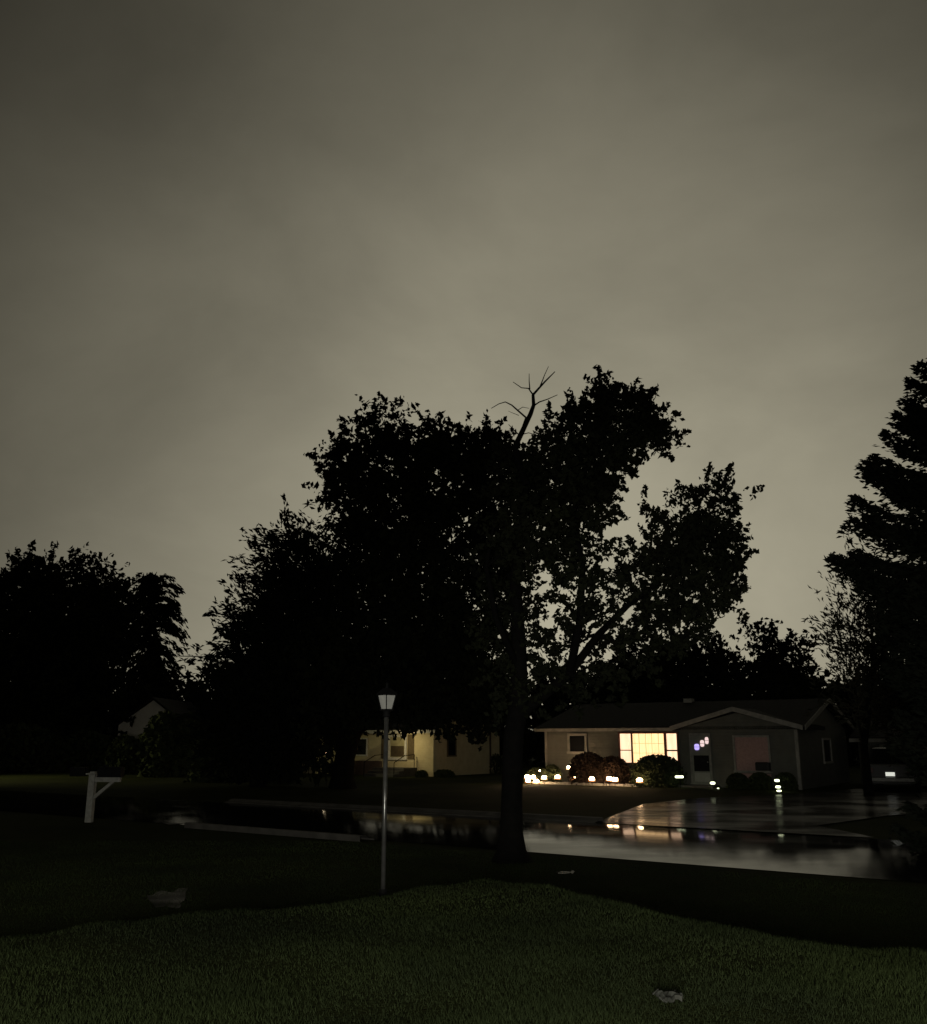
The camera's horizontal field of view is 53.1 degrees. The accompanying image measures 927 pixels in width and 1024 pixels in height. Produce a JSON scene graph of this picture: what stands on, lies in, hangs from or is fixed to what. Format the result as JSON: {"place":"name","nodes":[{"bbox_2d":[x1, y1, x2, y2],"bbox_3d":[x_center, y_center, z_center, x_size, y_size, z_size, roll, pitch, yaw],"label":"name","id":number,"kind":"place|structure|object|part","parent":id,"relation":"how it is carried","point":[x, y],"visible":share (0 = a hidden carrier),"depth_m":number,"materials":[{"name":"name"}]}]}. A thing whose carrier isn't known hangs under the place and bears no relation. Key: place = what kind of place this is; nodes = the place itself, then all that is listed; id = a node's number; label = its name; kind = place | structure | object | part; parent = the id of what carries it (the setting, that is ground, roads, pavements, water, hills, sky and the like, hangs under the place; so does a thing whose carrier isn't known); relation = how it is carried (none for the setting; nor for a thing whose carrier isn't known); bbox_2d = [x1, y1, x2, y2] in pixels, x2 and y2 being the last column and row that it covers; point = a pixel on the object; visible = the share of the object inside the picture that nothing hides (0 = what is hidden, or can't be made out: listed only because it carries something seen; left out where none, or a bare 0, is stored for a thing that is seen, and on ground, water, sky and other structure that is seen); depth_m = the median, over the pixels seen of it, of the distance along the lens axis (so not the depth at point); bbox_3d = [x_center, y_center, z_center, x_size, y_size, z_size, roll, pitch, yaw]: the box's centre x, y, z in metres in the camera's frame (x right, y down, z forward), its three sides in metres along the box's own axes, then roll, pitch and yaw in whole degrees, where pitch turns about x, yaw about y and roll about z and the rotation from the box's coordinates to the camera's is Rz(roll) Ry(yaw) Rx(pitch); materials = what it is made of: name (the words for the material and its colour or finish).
{"place":"outdoors","nodes":[
{"label":"outdoors","id":0,"kind":"place"},
{"bbox_2d":[161,822,182,824],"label":"driveway","id":1,"kind":"structure","parent":0,"point":[168,823],"depth_m":21.63,"materials":[{"name":"concrete"}]},
{"bbox_2d":[0,748,926,1023],"bbox_3d":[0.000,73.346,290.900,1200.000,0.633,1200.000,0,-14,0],"label":"ground","id":2,"kind":"structure","parent":0,"point":[476,792],"depth_m":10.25,"materials":[{"name":"green plant"}]},
{"bbox_2d":[0,540,160,763],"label":"leafy tree","id":3,"kind":"object","parent":2,"relation":"on","point":[59,671],"visible":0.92,"depth_m":62.03,"materials":[{"name":"green plant"}]},
{"bbox_2d":[69,765,124,822],"bbox_3d":[-8.874,6.826,22.320,1.290,1.430,0.219,-1,-14,6],"label":"mailbox","id":4,"kind":"object","parent":2,"relation":"on","point":[111,775],"visible":0.94,"depth_m":22.33,"materials":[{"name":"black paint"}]},
{"bbox_2d":[104,734,139,774],"bbox_3d":[-19.832,14.185,54.153,2.338,2.442,2.078,0,-14,0],"label":"bush","id":5,"kind":"object","parent":2,"relation":"on","point":[122,750],"visible":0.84,"depth_m":53.58,"materials":[{"name":"green plant"}]},
{"bbox_2d":[113,572,190,736],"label":"drooping conifer","id":6,"kind":"object","parent":2,"relation":"on","point":[150,587],"visible":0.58,"depth_m":78.41,"materials":[{"name":"green plant"}]},
{"bbox_2d":[111,697,210,740],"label":"pale house","id":7,"kind":"structure","parent":2,"relation":"on","point":[144,712],"depth_m":64.50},
{"bbox_2d":[135,709,193,777],"bbox_3d":[-16.240,12.608,50.431,3.134,3.763,2.807,0,-14,0],"label":"bush","id":8,"kind":"object","parent":2,"relation":"on","point":[160,753],"visible":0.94,"depth_m":49.69,"materials":[{"name":"green plant"}]},
{"bbox_2d":[147,888,187,907],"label":"puddle","id":9,"kind":"object","parent":2,"relation":"on","point":[157,898],"visible":1,"depth_m":11.41,"materials":[{"name":"liquid"}]},
{"bbox_2d":[168,494,383,786],"bbox_3d":[-7.912,5.511,41.044,9.497,12.948,6.804,0,-14,0],"label":"spiky tree","id":10,"kind":"object","parent":2,"relation":"on","point":[251,693],"visible":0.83,"depth_m":39.61,"materials":[{"name":"green plant"}]},
{"bbox_2d":[184,822,373,841],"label":"kerb","id":11,"kind":"structure","parent":2,"relation":"on","point":[293,833],"depth_m":19.10,"materials":[{"name":"concrete"}]},
{"bbox_2d":[376,683,396,896],"bbox_3d":[-0.825,2.950,9.739,0.158,2.292,0.158,-13,-19,41],"label":"lamp post","id":12,"kind":"object","parent":2,"relation":"on","point":[386,696],"visible":0.9,"depth_m":9.79,"materials":[{"name":"metal"}]},
{"bbox_2d":[297,719,504,776],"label":"yellow house","id":13,"kind":"structure","parent":2,"relation":"on","point":[408,756],"depth_m":52.19,"materials":[{"name":"yellow paint"}]},
{"bbox_2d":[356,738,367,755],"bbox_3d":[-5.890,13.538,53.423,0.963,1.004,0.100,-9,-17,33],"label":"window","id":14,"kind":"structure","parent":13,"relation":"in","point":[364,745],"depth_m":53.33,"materials":[{"name":"black glass"}]},
{"bbox_2d":[388,735,406,759],"bbox_3d":[-3.712,13.191,51.996,1.369,1.361,0.100,-9,-17,33],"label":"window","id":15,"kind":"structure","parent":13,"relation":"in","point":[397,748],"depth_m":51.99,"materials":[{"name":"white paint"}]},
{"bbox_2d":[447,740,456,756],"bbox_3d":[-0.658,13.230,52.042,0.090,0.986,0.894,-9,-17,33],"label":"window","id":16,"kind":"structure","parent":13,"relation":"in","point":[451,747],"depth_m":52.04,"materials":[{"name":"black glass"}]},
{"bbox_2d":[273,391,542,788],"bbox_3d":[-2.180,2.899,40.099,11.420,17.568,7.916,0,-14,0],"label":"broad tree","id":17,"kind":"object","parent":2,"relation":"on","point":[418,657],"visible":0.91,"depth_m":38.34,"materials":[{"name":"green plant"}]},
{"bbox_2d":[224,798,602,822],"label":"kerb","id":18,"kind":"structure","parent":2,"relation":"on","point":[568,818],"depth_m":24.96,"materials":[{"name":"concrete"}]},
{"bbox_2d":[415,770,428,776],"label":"bush","id":19,"kind":"object","parent":2,"relation":"on","point":[421,773],"visible":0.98,"depth_m":49.21,"materials":[{"name":"green plant"}]},
{"bbox_2d":[433,769,454,777],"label":"bush","id":20,"kind":"object","parent":2,"relation":"on","point":[443,773],"visible":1,"depth_m":49.12,"materials":[{"name":"green plant"}]},
{"bbox_2d":[489,753,502,773],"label":"bush","id":21,"kind":"object","parent":2,"relation":"on","point":[497,759],"visible":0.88,"depth_m":55.04,"materials":[{"name":"green plant"}]},
{"bbox_2d":[102,654,924,765],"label":"woods","id":22,"kind":"object","parent":2,"relation":"on","point":[533,741],"visible":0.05,"depth_m":74.46,"materials":[{"name":"green plant"}]},
{"bbox_2d":[524,767,544,782],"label":"bush","id":23,"kind":"object","parent":2,"relation":"on","point":[536,772],"visible":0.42,"depth_m":42.56,"materials":[{"name":"green plant"}]},
{"bbox_2d":[541,764,562,781],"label":"bush","id":24,"kind":"object","parent":2,"relation":"on","point":[550,771],"visible":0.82,"depth_m":41.98,"materials":[{"name":"green plant"}]},
{"bbox_2d":[558,870,573,873],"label":"puddle","id":25,"kind":"object","parent":2,"relation":"on","point":[565,872],"visible":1,"depth_m":13.66,"materials":[{"name":"liquid"}]},
{"bbox_2d":[567,751,602,784],"bbox_3d":[5.571,11.393,41.165,2.017,1.500,1.341,0,-14,0],"label":"bush","id":26,"kind":"object","parent":2,"relation":"on","point":[582,768],"visible":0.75,"depth_m":40.82,"materials":[{"name":"red plant"}]},
{"bbox_2d":[532,781,652,786],"bbox_3d":[5.563,11.857,40.352,5.836,0.132,0.210,-9,-17,33],"label":"bed edging","id":27,"kind":"object","parent":2,"relation":"on","point":[589,784],"visible":0.74,"depth_m":40.32,"materials":[{"name":"stone"}]},
{"bbox_2d":[606,775,612,786],"bbox_3d":[6.197,11.434,39.402,0.320,0.480,0.312,-11,-18,38],"label":"path light","id":28,"kind":"object","parent":2,"relation":"on","point":[609,778],"visible":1,"depth_m":39.35,"materials":[{"name":"beige"}]},
{"bbox_2d":[594,755,631,783],"bbox_3d":[6.483,11.334,40.586,1.627,1.337,1.249,6,-15,-23],"label":"bush","id":29,"kind":"object","parent":2,"relation":"on","point":[612,766],"visible":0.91,"depth_m":40.28,"materials":[{"name":"red plant"}]},
{"bbox_2d":[463,364,764,863],"bbox_3d":[2.840,1.553,16.480,5.691,8.874,3.976,0,-14,0],"label":"street tree","id":30,"kind":"object","parent":2,"relation":"on","point":[581,479],"visible":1,"depth_m":16.30,"materials":[{"name":"green plant"}]},
{"bbox_2d":[636,777,642,784],"bbox_3d":[7.285,11.191,38.333,0.320,0.480,0.312,12,-18,-40],"label":"path light","id":31,"kind":"object","parent":2,"relation":"on","point":[639,780],"visible":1,"depth_m":38.28,"materials":[{"name":"beige"}]},
{"bbox_2d":[629,754,687,787],"bbox_3d":[8.222,10.960,39.258,2.484,1.431,1.619,0,-14,0],"label":"bush","id":32,"kind":"object","parent":2,"relation":"on","point":[657,770],"visible":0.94,"depth_m":38.81,"materials":[{"name":"green plant"}]},
{"bbox_2d":[572,630,751,705],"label":"rounded tree","id":33,"kind":"object","parent":2,"relation":"on","point":[693,675],"visible":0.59,"depth_m":71.00,"materials":[{"name":"green plant"}]},
{"bbox_2d":[653,989,682,1002],"bbox_3d":[1.078,2.531,4.855,0.147,0.037,0.196,0,-14,0],"label":"crumpled paper","id":34,"kind":"object","parent":2,"relation":"on","point":[668,996],"visible":1,"depth_m":4.83,"materials":[{"name":"white paper"}]},
{"bbox_2d":[674,775,683,787],"bbox_3d":[8.903,11.130,38.212,0.380,0.580,0.130,0,-14,0],"label":"path light","id":35,"kind":"object","parent":2,"relation":"on","point":[679,776],"depth_m":38.20,"materials":[{"name":"black metal"}]},
{"bbox_2d":[534,698,854,789],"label":"grey house","id":36,"kind":"structure","parent":2,"relation":"on","point":[704,743],"depth_m":40.39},
{"bbox_2d":[567,733,587,753],"bbox_3d":[5.267,10.722,42.906,1.061,0.924,0.100,-9,-17,33],"label":"window","id":37,"kind":"structure","parent":36,"relation":"in","point":[576,742],"depth_m":42.93,"materials":[{"name":"glass"}]},
{"bbox_2d":[618,732,680,763],"bbox_3d":[8.164,10.433,40.951,2.890,1.390,0.120,-9,-17,33],"label":"picture window","id":38,"kind":"structure","parent":36,"relation":"in","point":[632,746],"depth_m":41.07,"materials":[{"name":"yellow glass"}]},
{"bbox_2d":[689,733,713,784],"bbox_3d":[10.037,10.450,39.213,0.989,2.120,0.120,-9,-17,33],"label":"door","id":39,"kind":"structure","parent":36,"relation":"in","point":[699,743],"depth_m":39.22,"materials":[{"name":"grey paint"}]},
{"bbox_2d":[732,735,772,772],"bbox_3d":[11.755,9.908,37.951,1.594,1.489,0.445,-9,-17,33],"label":"window","id":40,"kind":"structure","parent":36,"relation":"in","point":[751,753],"depth_m":38.10,"materials":[{"name":"paint"}]},
{"bbox_2d":[821,738,833,763],"bbox_3d":[16.076,10.541,40.942,0.090,1.087,1.473,-9,-17,33],"label":"window","id":41,"kind":"structure","parent":36,"relation":"in","point":[826,742],"depth_m":40.93,"materials":[{"name":"glass"}]},
{"bbox_2d":[725,772,748,788],"bbox_3d":[11.179,10.943,37.704,0.924,0.710,0.745,8,-16,-29],"label":"bush","id":42,"kind":"object","parent":2,"relation":"on","point":[735,780],"visible":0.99,"depth_m":37.50,"materials":[{"name":"green plant"}]},
{"bbox_2d":[747,772,773,789],"bbox_3d":[11.923,10.803,37.216,1.073,0.750,0.747,0,-14,0],"label":"bush","id":43,"kind":"object","parent":2,"relation":"on","point":[760,781],"visible":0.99,"depth_m":37.00,"materials":[{"name":"green plant"}]},
{"bbox_2d":[718,617,826,700],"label":"tree","id":44,"kind":"object","parent":2,"relation":"on","point":[774,675],"visible":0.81,"depth_m":68.30,"materials":[{"name":"green plant"}]},
{"bbox_2d":[774,772,798,790],"bbox_3d":[12.728,10.663,36.665,0.845,0.767,0.757,10,-17,-36],"label":"bush","id":45,"kind":"object","parent":2,"relation":"on","point":[788,781],"visible":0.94,"depth_m":36.49,"materials":[{"name":"green plant"}]},
{"bbox_2d":[801,526,926,794],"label":"twiggy tree","id":46,"kind":"object","parent":2,"relation":"on","point":[869,706],"visible":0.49,"depth_m":33.57,"materials":[{"name":"green plant"}]},
{"bbox_2d":[823,358,926,853],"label":"tall spruce","id":47,"kind":"object","parent":2,"relation":"on","point":[901,588],"visible":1,"depth_m":16.24,"materials":[{"name":"green plant"}]},
{"bbox_2d":[849,719,926,785],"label":"garage","id":48,"kind":"structure","parent":2,"relation":"on","point":[872,740],"depth_m":41.48,"materials":[{"name":"grey"}]},
{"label":"utility pole","id":49,"kind":"object","parent":2,"relation":"on","visible":0},
{"bbox_2d":[128,654,220,656],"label":"overhead wire","id":50,"kind":"object","parent":49,"relation":"attached to","point":[170,655],"visible":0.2,"depth_m":71.40,"materials":[{"name":"black metal"}]},
{"bbox_2d":[0,790,926,882],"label":"road","id":51,"kind":"structure","parent":0,"point":[885,859],"depth_m":18.46,"materials":[{"name":"grey asphalt"}]},
{"bbox_2d":[0,0,926,730],"label":"sky","id":52,"kind":"structure","parent":0,"point":[225,224],"materials":[{"name":"grey"}]},
{"bbox_2d":[597,789,926,837],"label":"driveway","id":53,"kind":"structure","parent":0,"point":[806,813],"depth_m":25.16,"materials":[{"name":"concrete"}]},
{"bbox_2d":[869,748,926,790],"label":"parked car","id":54,"kind":"object","parent":53,"relation":"on","point":[882,772],"visible":0.48,"depth_m":35.08,"materials":[{"name":"paint"}]},
{"bbox_3d":[16.255,9.320,35.382,1.320,0.440,0.260,-8,-16,29],"label":"rear window","id":55,"kind":"part","parent":54,"relation":"part of","materials":[{"name":"black glass"}]}
]}

